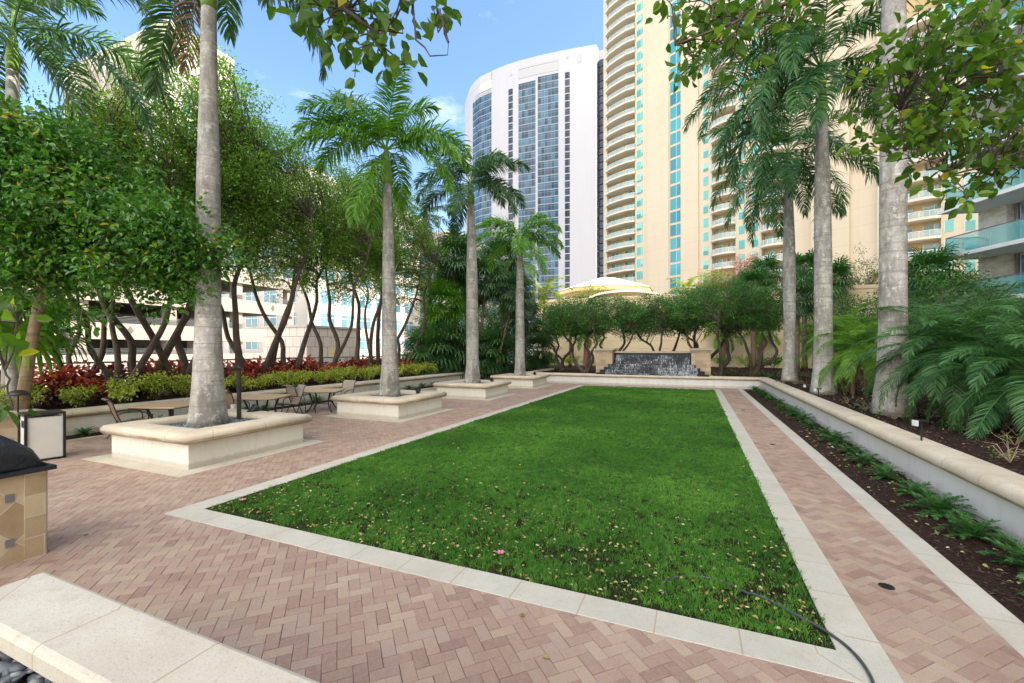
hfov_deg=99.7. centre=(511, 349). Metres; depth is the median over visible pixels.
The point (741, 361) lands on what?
bright shrub
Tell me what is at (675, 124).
window
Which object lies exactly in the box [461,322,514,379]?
fan palm
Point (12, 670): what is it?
river pebbles
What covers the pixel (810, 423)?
coontie
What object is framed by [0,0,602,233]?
sky
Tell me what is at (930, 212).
window
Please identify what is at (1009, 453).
twiggy plant
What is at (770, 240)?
window
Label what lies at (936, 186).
window
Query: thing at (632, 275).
window
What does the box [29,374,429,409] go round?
planting bed
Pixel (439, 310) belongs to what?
fan palm
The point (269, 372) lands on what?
red shrub
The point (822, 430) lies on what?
coontie
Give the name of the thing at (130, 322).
parking garage
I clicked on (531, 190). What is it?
window
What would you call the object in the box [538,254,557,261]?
window
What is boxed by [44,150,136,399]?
shade tree
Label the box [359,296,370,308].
window
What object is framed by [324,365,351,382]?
yellow shrub
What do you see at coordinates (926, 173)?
window
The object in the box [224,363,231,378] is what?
red shrub
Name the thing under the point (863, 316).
broadleaf tree
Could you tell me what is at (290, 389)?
patio chair
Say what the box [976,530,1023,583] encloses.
coontie
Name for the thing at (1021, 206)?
window
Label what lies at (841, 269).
sabal palm
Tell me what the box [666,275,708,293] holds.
coconut palm
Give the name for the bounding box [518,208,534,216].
window
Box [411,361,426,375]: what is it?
yellow shrub
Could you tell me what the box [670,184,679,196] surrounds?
window
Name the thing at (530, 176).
window
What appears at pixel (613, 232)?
window
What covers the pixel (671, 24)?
window
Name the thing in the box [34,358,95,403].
red shrub
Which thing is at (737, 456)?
grass
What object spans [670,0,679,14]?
window
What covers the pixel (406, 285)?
window
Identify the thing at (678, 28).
window
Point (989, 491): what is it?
retaining wall
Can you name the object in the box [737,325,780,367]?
coconut palm
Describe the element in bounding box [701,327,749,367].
coconut palm
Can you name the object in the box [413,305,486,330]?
broadleaf tree
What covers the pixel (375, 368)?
yellow shrub
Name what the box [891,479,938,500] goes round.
coontie
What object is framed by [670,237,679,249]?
window
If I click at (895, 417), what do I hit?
twiggy plant
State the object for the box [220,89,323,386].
shade tree
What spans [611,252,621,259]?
window
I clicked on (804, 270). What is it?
sabal palm
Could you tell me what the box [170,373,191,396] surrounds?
yellow shrub
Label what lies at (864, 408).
twiggy plant
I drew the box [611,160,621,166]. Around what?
window
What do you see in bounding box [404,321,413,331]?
window
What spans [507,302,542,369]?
fan palm
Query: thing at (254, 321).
window
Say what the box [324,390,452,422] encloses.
palm planter
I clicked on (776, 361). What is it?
bright shrub
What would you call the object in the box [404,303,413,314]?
window
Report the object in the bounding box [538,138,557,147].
window
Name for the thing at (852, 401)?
spotlight
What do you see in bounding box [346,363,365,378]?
red shrub
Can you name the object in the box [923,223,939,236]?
window
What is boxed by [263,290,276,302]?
window
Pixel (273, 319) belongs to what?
window
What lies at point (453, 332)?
fan palm
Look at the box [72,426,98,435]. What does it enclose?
coontie
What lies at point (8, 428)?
stone pier
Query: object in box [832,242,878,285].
broadleaf tree
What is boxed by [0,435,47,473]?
covered grill
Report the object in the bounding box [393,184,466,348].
coconut palm
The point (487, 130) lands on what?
window
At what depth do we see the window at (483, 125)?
201.42 m
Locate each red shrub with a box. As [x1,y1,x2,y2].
[0,369,52,402]
[30,374,73,405]
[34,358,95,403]
[69,366,104,400]
[76,377,118,402]
[96,360,153,396]
[137,367,168,395]
[144,358,181,391]
[148,359,183,378]
[223,355,262,376]
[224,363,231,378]
[228,369,259,389]
[255,366,280,387]
[270,361,287,371]
[274,364,299,383]
[278,357,306,369]
[288,354,321,379]
[296,361,319,383]
[315,362,342,382]
[337,357,361,379]
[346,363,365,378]
[351,355,375,365]
[400,361,415,374]
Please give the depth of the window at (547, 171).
186.39 m
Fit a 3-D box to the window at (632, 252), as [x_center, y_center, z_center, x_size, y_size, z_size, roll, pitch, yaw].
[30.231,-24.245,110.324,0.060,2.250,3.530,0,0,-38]
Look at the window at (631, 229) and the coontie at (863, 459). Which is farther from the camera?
the window at (631, 229)
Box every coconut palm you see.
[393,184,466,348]
[439,228,498,324]
[505,242,550,334]
[529,277,572,357]
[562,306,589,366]
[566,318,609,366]
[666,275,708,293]
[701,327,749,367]
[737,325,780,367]
[800,323,813,347]
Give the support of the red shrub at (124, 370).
on the planting bed at (89, 403)
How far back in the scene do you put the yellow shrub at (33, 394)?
11.29 m
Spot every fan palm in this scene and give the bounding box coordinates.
[0,253,115,410]
[400,320,460,374]
[404,313,457,356]
[415,277,465,328]
[419,317,465,372]
[423,229,484,349]
[441,331,490,379]
[447,274,486,330]
[460,254,510,354]
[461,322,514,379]
[477,235,526,361]
[482,334,535,374]
[488,269,538,372]
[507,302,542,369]
[511,329,562,369]
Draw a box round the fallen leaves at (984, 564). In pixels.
[799,428,1023,607]
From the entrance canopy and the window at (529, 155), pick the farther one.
the window at (529, 155)
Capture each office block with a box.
[221,166,420,358]
[420,230,514,356]
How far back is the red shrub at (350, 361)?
23.66 m
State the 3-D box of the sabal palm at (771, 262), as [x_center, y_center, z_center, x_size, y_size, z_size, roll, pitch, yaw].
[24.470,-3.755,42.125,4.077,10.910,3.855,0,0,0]
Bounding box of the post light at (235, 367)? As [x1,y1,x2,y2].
[230,365,242,418]
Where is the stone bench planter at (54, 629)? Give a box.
[0,572,318,682]
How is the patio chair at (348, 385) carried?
on the brick paving
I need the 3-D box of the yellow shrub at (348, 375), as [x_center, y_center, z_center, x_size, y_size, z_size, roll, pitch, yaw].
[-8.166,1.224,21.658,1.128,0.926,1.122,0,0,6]
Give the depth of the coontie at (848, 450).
9.00 m
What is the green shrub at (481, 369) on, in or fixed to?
on the planting bed at (555, 366)
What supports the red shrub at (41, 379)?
on the planting bed at (89, 403)
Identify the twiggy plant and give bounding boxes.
[849,402,871,410]
[873,403,906,418]
[918,408,944,417]
[941,416,979,430]
[985,437,1023,462]
[986,429,1022,444]
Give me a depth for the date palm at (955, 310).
12.15 m
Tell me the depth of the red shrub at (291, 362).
20.59 m
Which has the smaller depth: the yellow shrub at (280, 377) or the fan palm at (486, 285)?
the yellow shrub at (280, 377)
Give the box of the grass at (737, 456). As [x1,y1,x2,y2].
[207,385,834,646]
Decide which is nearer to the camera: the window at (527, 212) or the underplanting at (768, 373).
the underplanting at (768, 373)
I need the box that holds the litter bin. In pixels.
[18,409,65,460]
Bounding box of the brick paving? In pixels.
[0,383,1023,682]
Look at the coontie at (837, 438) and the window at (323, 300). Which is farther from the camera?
the window at (323, 300)
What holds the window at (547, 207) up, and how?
in the curved tower at (542, 114)
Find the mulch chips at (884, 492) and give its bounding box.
[759,401,1023,620]
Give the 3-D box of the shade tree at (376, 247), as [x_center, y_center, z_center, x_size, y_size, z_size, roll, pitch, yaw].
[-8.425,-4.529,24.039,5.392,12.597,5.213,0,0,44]
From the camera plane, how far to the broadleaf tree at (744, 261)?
47.72 m
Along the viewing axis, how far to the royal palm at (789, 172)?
22.01 m
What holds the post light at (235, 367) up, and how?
on the palm planter at (175, 446)
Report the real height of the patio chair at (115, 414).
1.022 m
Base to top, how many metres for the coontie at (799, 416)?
0.418 m
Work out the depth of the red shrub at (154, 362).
15.01 m
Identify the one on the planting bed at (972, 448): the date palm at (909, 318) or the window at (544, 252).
the date palm at (909, 318)
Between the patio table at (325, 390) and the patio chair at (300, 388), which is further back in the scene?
the patio table at (325, 390)
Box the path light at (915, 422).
[912,419,929,440]
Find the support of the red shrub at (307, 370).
on the planting bed at (89, 403)
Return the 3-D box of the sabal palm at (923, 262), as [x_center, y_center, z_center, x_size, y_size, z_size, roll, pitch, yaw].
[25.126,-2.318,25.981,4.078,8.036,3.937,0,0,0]
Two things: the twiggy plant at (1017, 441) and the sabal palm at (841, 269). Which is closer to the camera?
the twiggy plant at (1017, 441)
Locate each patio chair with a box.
[100,398,148,438]
[225,392,249,409]
[274,384,307,413]
[282,385,315,412]
[330,380,356,407]
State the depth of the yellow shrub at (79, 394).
12.04 m
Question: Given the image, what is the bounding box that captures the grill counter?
[0,462,56,567]
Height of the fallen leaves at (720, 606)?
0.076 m
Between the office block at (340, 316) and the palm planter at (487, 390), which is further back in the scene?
the office block at (340, 316)
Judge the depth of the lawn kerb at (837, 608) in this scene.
3.97 m
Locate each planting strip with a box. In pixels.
[66,386,433,439]
[743,389,1023,622]
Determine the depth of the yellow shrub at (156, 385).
13.91 m
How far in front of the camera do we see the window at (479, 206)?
201.42 m
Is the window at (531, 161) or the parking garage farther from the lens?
the window at (531, 161)
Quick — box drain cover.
[878,582,894,589]
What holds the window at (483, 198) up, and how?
in the curved tower at (542, 114)
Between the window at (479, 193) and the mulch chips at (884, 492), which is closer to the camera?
the mulch chips at (884, 492)
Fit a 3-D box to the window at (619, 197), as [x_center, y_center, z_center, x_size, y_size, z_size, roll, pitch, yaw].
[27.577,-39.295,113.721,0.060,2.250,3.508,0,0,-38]
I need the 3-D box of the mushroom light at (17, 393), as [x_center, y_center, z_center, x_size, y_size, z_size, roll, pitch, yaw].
[-11.207,1.278,9.800,0.400,0.725,0.400,0,0,0]
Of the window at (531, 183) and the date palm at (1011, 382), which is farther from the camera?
the window at (531, 183)
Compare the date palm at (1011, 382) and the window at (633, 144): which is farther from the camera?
the window at (633, 144)
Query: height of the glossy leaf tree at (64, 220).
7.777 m
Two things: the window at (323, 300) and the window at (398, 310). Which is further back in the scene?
the window at (398, 310)
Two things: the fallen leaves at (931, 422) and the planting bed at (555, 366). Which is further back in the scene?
the planting bed at (555, 366)
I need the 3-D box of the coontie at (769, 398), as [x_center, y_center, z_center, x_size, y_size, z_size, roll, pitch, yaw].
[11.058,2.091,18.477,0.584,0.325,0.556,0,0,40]
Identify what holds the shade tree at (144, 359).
on the planting bed at (89, 403)
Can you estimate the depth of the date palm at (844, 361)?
15.42 m
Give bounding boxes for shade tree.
[20,78,195,402]
[31,31,250,397]
[36,8,288,394]
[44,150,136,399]
[152,57,316,390]
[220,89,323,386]
[228,115,354,384]
[266,139,382,381]
[316,148,416,378]
[340,178,430,375]
[365,183,454,374]
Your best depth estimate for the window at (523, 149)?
189.77 m
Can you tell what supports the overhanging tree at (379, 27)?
on the stone bench planter at (54, 629)
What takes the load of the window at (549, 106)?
in the curved tower at (542, 114)
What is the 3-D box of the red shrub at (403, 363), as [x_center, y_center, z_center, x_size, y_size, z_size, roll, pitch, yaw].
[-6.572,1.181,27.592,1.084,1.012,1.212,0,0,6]
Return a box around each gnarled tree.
[532,299,586,370]
[542,292,622,372]
[594,293,652,350]
[617,290,691,350]
[662,283,744,358]
[669,274,770,375]
[717,281,802,375]
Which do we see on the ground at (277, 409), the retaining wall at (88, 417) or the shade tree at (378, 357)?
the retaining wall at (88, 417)
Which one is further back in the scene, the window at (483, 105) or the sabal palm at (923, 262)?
the window at (483, 105)
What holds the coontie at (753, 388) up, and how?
on the planting strip at (976, 576)
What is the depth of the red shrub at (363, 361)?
25.02 m
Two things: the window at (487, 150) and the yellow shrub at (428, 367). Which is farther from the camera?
the window at (487, 150)
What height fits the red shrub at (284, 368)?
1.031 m
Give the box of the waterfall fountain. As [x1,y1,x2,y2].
[594,348,712,377]
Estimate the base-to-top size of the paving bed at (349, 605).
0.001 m
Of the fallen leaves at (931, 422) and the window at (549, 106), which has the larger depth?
the window at (549, 106)
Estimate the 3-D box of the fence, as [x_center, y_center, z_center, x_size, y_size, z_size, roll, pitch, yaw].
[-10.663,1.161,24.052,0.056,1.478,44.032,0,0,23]
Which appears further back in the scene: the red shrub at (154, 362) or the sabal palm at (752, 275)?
the sabal palm at (752, 275)
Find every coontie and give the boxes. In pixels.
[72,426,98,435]
[260,403,271,410]
[309,395,323,402]
[403,385,415,389]
[747,385,762,390]
[757,391,772,397]
[762,395,775,400]
[771,398,786,404]
[774,403,788,409]
[780,404,802,415]
[788,409,815,421]
[799,419,821,428]
[814,426,830,435]
[814,430,852,445]
[837,442,868,454]
[844,448,884,468]
[864,461,904,483]
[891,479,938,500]
[899,486,984,524]
[932,508,1016,550]
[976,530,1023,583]
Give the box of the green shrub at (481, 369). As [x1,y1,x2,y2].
[479,362,488,373]
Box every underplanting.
[727,368,737,374]
[760,371,779,377]
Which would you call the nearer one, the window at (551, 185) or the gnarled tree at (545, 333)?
the gnarled tree at (545, 333)
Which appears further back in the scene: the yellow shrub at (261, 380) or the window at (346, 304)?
the window at (346, 304)
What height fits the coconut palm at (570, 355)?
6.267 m
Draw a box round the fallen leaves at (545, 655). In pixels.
[83,453,767,658]
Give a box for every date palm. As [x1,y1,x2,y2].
[794,301,876,383]
[797,315,915,395]
[846,282,1023,430]
[860,283,1023,407]
[867,280,994,341]
[901,312,1023,440]
[908,289,1022,382]
[936,294,1023,405]
[958,299,1023,421]
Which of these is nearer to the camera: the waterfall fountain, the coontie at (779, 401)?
the coontie at (779, 401)
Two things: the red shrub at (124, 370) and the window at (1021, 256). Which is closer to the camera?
the red shrub at (124, 370)
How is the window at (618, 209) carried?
in the balcony tower at (662, 222)
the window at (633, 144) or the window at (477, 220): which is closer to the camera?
the window at (633, 144)
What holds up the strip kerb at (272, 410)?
on the ground at (277, 409)
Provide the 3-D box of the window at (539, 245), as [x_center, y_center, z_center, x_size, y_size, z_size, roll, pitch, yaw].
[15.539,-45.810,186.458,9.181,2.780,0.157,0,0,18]
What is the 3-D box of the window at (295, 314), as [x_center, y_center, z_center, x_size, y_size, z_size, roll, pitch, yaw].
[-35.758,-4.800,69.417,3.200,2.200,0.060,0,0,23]
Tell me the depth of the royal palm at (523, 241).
25.94 m
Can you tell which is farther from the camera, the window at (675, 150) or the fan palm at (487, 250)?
the window at (675, 150)
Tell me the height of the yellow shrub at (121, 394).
0.960 m
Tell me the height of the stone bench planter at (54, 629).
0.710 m
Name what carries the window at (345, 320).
in the office block at (340, 316)
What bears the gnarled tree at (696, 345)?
on the planting bed at (593, 370)
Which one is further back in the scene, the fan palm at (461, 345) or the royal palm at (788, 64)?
the fan palm at (461, 345)
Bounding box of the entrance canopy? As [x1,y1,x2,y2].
[585,290,658,303]
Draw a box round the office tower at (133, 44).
[64,19,233,184]
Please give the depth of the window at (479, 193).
202.16 m
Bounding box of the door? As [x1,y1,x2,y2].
[330,347,334,356]
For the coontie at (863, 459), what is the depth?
8.22 m
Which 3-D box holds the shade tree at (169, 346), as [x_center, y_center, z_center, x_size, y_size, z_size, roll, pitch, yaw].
[-12.923,-4.378,14.569,6.012,12.251,5.402,0,0,0]
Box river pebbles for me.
[0,651,53,682]
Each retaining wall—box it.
[60,368,540,435]
[526,368,1023,545]
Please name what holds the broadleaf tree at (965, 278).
on the planting bed at (972, 448)
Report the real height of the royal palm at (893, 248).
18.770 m
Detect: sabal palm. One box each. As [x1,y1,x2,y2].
[732,264,781,368]
[743,252,782,289]
[769,274,813,371]
[779,248,813,368]
[833,255,858,355]
[908,241,976,298]
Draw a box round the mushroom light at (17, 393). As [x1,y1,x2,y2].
[5,390,30,412]
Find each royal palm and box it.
[0,0,178,404]
[133,0,358,427]
[282,59,472,396]
[413,141,531,382]
[475,211,564,375]
[679,0,984,395]
[698,87,878,381]
[791,0,917,416]
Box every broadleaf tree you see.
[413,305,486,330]
[443,298,510,348]
[478,306,530,356]
[573,279,606,297]
[694,267,739,291]
[716,251,773,289]
[800,289,877,351]
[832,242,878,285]
[847,286,910,343]
[876,254,950,306]
[908,252,1023,330]
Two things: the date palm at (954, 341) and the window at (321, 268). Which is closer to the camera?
the date palm at (954, 341)
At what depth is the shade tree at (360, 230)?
21.56 m
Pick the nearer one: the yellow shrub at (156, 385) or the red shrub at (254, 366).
the yellow shrub at (156, 385)
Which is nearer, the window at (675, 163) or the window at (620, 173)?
the window at (675, 163)
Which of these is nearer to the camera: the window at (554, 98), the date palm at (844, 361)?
the date palm at (844, 361)
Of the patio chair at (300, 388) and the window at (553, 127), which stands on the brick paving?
the patio chair at (300, 388)
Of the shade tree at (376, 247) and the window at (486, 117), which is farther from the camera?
the window at (486, 117)
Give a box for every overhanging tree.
[0,0,461,427]
[645,0,1023,220]
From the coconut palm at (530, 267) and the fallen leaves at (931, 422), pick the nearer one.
the fallen leaves at (931, 422)
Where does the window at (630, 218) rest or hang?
in the balcony tower at (662, 222)
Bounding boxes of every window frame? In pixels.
[1016,203,1019,220]
[1016,253,1019,293]
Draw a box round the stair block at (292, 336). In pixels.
[262,325,361,365]
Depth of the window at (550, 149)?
186.33 m
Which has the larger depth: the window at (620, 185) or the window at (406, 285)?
the window at (620, 185)
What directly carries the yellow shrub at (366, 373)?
on the planting bed at (89, 403)
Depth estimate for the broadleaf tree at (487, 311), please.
39.45 m
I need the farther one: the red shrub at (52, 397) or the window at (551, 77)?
the window at (551, 77)
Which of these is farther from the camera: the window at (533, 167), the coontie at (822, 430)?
the window at (533, 167)
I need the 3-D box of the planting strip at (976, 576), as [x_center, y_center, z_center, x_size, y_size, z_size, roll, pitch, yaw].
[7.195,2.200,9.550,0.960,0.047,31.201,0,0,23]
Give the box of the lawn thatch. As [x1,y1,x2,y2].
[353,386,772,515]
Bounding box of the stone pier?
[0,409,42,441]
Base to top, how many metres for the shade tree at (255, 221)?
13.090 m
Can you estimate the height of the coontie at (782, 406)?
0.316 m
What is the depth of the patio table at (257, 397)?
13.42 m
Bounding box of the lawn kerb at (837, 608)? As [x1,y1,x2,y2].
[164,385,903,682]
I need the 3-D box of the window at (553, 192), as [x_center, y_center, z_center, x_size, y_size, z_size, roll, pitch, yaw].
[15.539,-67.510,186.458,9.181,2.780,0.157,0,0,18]
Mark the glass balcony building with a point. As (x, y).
(995, 241)
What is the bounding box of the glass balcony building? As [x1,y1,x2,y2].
[938,0,1023,349]
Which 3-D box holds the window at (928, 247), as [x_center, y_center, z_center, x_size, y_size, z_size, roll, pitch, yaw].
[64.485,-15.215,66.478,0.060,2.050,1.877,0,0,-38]
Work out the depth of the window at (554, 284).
186.05 m
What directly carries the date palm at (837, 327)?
on the planting bed at (972, 448)
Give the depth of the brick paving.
3.90 m
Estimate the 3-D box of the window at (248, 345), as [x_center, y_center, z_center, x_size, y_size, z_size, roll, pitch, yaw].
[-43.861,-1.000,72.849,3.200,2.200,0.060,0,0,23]
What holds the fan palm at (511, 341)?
on the planting bed at (555, 366)
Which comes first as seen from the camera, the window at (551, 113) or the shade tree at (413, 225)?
the shade tree at (413, 225)
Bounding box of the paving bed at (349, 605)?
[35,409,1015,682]
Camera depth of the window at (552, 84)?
186.44 m
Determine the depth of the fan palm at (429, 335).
28.13 m
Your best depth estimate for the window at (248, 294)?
72.95 m
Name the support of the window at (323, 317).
in the office block at (340, 316)
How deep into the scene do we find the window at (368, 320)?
79.90 m
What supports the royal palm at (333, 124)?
on the palm planter at (407, 405)
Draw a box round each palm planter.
[83,408,323,476]
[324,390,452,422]
[433,379,513,400]
[490,373,552,388]
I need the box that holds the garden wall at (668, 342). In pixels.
[537,274,977,369]
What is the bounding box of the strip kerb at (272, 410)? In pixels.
[66,387,434,440]
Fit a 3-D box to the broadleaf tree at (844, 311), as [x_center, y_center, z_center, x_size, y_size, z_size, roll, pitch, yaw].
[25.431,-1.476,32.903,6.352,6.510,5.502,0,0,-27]
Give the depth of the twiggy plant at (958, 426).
8.57 m
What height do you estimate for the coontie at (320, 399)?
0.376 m
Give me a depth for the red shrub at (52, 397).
12.35 m
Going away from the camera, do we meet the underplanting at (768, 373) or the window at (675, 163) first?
the underplanting at (768, 373)
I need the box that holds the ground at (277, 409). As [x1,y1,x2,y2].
[30,375,847,476]
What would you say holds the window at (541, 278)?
in the curved tower at (542, 114)
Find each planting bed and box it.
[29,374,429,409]
[481,365,582,373]
[542,365,759,376]
[741,367,1023,475]
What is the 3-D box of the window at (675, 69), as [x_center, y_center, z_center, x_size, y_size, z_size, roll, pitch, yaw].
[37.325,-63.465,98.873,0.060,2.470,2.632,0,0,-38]
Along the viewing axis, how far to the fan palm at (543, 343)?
35.08 m
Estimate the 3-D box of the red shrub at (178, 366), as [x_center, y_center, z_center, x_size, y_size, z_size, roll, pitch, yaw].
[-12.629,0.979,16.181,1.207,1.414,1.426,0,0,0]
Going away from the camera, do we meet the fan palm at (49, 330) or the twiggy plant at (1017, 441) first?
the twiggy plant at (1017, 441)
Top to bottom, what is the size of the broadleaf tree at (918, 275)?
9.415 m
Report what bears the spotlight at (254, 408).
on the palm planter at (175, 446)
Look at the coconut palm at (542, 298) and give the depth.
40.40 m
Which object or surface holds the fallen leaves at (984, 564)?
on the planting strip at (976, 576)
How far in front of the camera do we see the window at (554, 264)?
185.92 m
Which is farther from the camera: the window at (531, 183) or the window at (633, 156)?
the window at (531, 183)
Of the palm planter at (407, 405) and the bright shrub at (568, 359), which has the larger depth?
the bright shrub at (568, 359)
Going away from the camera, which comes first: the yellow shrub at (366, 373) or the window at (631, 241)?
the yellow shrub at (366, 373)
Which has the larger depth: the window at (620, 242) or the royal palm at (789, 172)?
the window at (620, 242)
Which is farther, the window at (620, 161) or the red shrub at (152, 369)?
the window at (620, 161)
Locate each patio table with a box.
[127,401,189,418]
[234,394,291,411]
[303,388,344,412]
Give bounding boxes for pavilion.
[558,277,653,298]
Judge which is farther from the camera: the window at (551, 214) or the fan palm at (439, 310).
the window at (551, 214)
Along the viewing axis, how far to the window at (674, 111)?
98.86 m
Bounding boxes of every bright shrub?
[562,353,581,364]
[711,353,733,365]
[733,354,757,367]
[762,352,782,368]
[800,359,808,368]
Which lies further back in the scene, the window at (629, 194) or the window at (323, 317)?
the window at (629, 194)
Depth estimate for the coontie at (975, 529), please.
4.99 m
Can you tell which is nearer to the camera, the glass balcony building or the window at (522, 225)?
the glass balcony building
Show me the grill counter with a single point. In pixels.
(23, 514)
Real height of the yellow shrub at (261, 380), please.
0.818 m
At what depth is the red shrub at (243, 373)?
17.18 m
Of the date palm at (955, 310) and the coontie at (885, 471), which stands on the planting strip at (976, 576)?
the coontie at (885, 471)
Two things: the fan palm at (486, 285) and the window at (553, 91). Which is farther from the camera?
the window at (553, 91)
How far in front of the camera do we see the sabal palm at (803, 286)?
31.37 m
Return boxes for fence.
[0,355,419,394]
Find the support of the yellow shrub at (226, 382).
on the planting bed at (89, 403)
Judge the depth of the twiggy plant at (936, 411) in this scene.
10.26 m
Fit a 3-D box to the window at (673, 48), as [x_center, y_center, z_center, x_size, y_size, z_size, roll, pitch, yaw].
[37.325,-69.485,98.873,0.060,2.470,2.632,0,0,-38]
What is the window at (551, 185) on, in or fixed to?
in the curved tower at (542, 114)
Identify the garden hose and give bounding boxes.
[663,575,874,682]
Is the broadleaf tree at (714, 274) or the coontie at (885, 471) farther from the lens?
the broadleaf tree at (714, 274)
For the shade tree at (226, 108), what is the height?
13.948 m
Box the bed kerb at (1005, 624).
[738,389,1023,656]
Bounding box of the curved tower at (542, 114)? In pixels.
[465,44,602,352]
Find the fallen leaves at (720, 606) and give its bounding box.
[211,432,822,642]
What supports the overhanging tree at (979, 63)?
on the planting bed at (972, 448)
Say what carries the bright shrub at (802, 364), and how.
on the planting bed at (972, 448)
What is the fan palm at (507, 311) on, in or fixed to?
on the planting bed at (555, 366)
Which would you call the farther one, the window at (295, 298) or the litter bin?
the window at (295, 298)
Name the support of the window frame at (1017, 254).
in the glass balcony building
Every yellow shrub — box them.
[0,383,51,407]
[55,382,101,407]
[103,374,146,403]
[127,369,180,399]
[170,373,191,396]
[224,378,231,388]
[227,371,257,391]
[253,372,278,390]
[268,370,298,387]
[289,367,312,385]
[309,368,328,384]
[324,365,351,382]
[341,365,359,380]
[356,365,374,380]
[362,363,380,379]
[398,362,416,376]
[398,367,405,374]
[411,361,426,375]
[417,360,438,371]
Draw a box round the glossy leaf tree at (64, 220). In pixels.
[0,87,252,410]
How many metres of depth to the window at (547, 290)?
185.92 m
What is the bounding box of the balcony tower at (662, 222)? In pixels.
[603,0,977,293]
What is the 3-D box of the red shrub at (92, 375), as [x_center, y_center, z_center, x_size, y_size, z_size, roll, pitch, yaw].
[-13.612,1.100,13.787,1.228,1.173,1.166,0,0,-41]
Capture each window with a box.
[245,292,258,300]
[245,316,258,327]
[245,342,258,349]
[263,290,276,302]
[263,315,276,325]
[282,290,296,302]
[293,312,296,324]
[320,268,335,281]
[320,290,335,304]
[320,313,335,326]
[341,294,351,306]
[341,315,353,327]
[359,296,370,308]
[360,317,370,329]
[360,338,367,349]
[396,303,400,312]
[397,321,400,331]
[404,285,413,296]
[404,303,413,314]
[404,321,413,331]
[473,93,490,108]
[473,99,490,114]
[473,106,490,121]
[473,113,490,127]
[473,120,490,134]
[473,126,490,140]
[473,133,490,147]
[473,140,490,153]
[473,147,490,160]
[474,187,490,197]
[474,194,490,204]
[474,200,490,210]
[475,207,490,217]
[475,214,490,223]
[476,227,490,236]
[518,144,534,153]
[518,151,534,159]
[518,166,534,174]
[518,173,534,181]
[518,180,534,188]
[518,187,534,194]
[518,201,534,209]
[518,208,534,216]
[518,215,534,223]
[518,223,531,230]
[519,158,534,164]
[519,194,534,202]
[523,258,534,264]
[538,73,557,82]
[538,80,557,90]
[538,87,557,97]
[538,95,557,104]
[538,102,557,111]
[538,109,557,118]
[538,116,557,125]
[538,124,557,132]
[538,131,557,139]
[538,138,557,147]
[538,145,557,154]
[538,153,557,161]
[538,160,557,168]
[538,167,557,175]
[538,174,557,182]
[538,181,557,189]
[538,189,557,196]
[538,196,557,204]
[538,203,557,211]
[538,210,557,218]
[538,226,556,231]
[538,240,557,246]
[538,247,557,253]
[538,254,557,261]
[538,261,557,268]
[538,268,557,275]
[538,276,557,282]
[538,283,557,289]
[538,290,557,296]
[540,218,557,224]
[540,232,557,239]
[611,148,621,154]
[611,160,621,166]
[611,172,621,178]
[611,183,621,189]
[611,194,621,201]
[611,206,621,213]
[611,217,621,224]
[611,229,621,236]
[611,241,621,248]
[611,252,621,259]
[611,264,621,271]
[625,118,634,124]
[625,130,634,136]
[625,142,634,148]
[625,154,634,160]
[625,166,634,172]
[625,178,634,184]
[625,190,634,196]
[625,202,634,208]
[625,214,634,220]
[625,225,634,232]
[625,237,634,244]
[625,249,634,256]
[625,261,634,268]
[625,273,634,280]
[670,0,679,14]
[670,11,679,27]
[670,27,679,40]
[670,41,679,53]
[670,52,679,63]
[670,66,679,79]
[670,81,679,92]
[670,91,679,105]
[670,104,679,118]
[670,117,679,131]
[670,131,679,144]
[670,144,679,157]
[670,157,679,170]
[670,170,679,183]
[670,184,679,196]
[670,197,679,209]
[670,210,679,222]
[670,223,679,236]
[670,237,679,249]
[670,250,679,262]
[670,263,679,275]
[670,277,679,288]
[766,235,775,243]
[766,250,775,257]
[923,165,939,175]
[923,183,939,196]
[923,204,939,216]
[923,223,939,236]
[923,243,939,253]
[1020,205,1023,219]
[1020,255,1023,293]
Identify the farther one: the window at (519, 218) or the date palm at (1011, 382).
the window at (519, 218)
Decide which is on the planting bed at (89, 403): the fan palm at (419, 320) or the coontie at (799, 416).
the fan palm at (419, 320)
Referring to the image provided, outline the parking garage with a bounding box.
[0,267,293,377]
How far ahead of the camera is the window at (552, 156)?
186.46 m
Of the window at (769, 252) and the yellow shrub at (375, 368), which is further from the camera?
the window at (769, 252)
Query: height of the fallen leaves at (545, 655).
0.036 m
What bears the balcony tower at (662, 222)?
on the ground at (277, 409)
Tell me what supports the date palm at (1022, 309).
on the planting bed at (972, 448)
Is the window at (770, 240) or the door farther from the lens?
the window at (770, 240)
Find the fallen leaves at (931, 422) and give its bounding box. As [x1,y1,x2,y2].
[834,386,1017,457]
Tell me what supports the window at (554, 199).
in the curved tower at (542, 114)
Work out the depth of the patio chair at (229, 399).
12.31 m
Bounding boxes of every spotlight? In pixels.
[247,404,260,411]
[848,398,859,408]
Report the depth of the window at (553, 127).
186.39 m

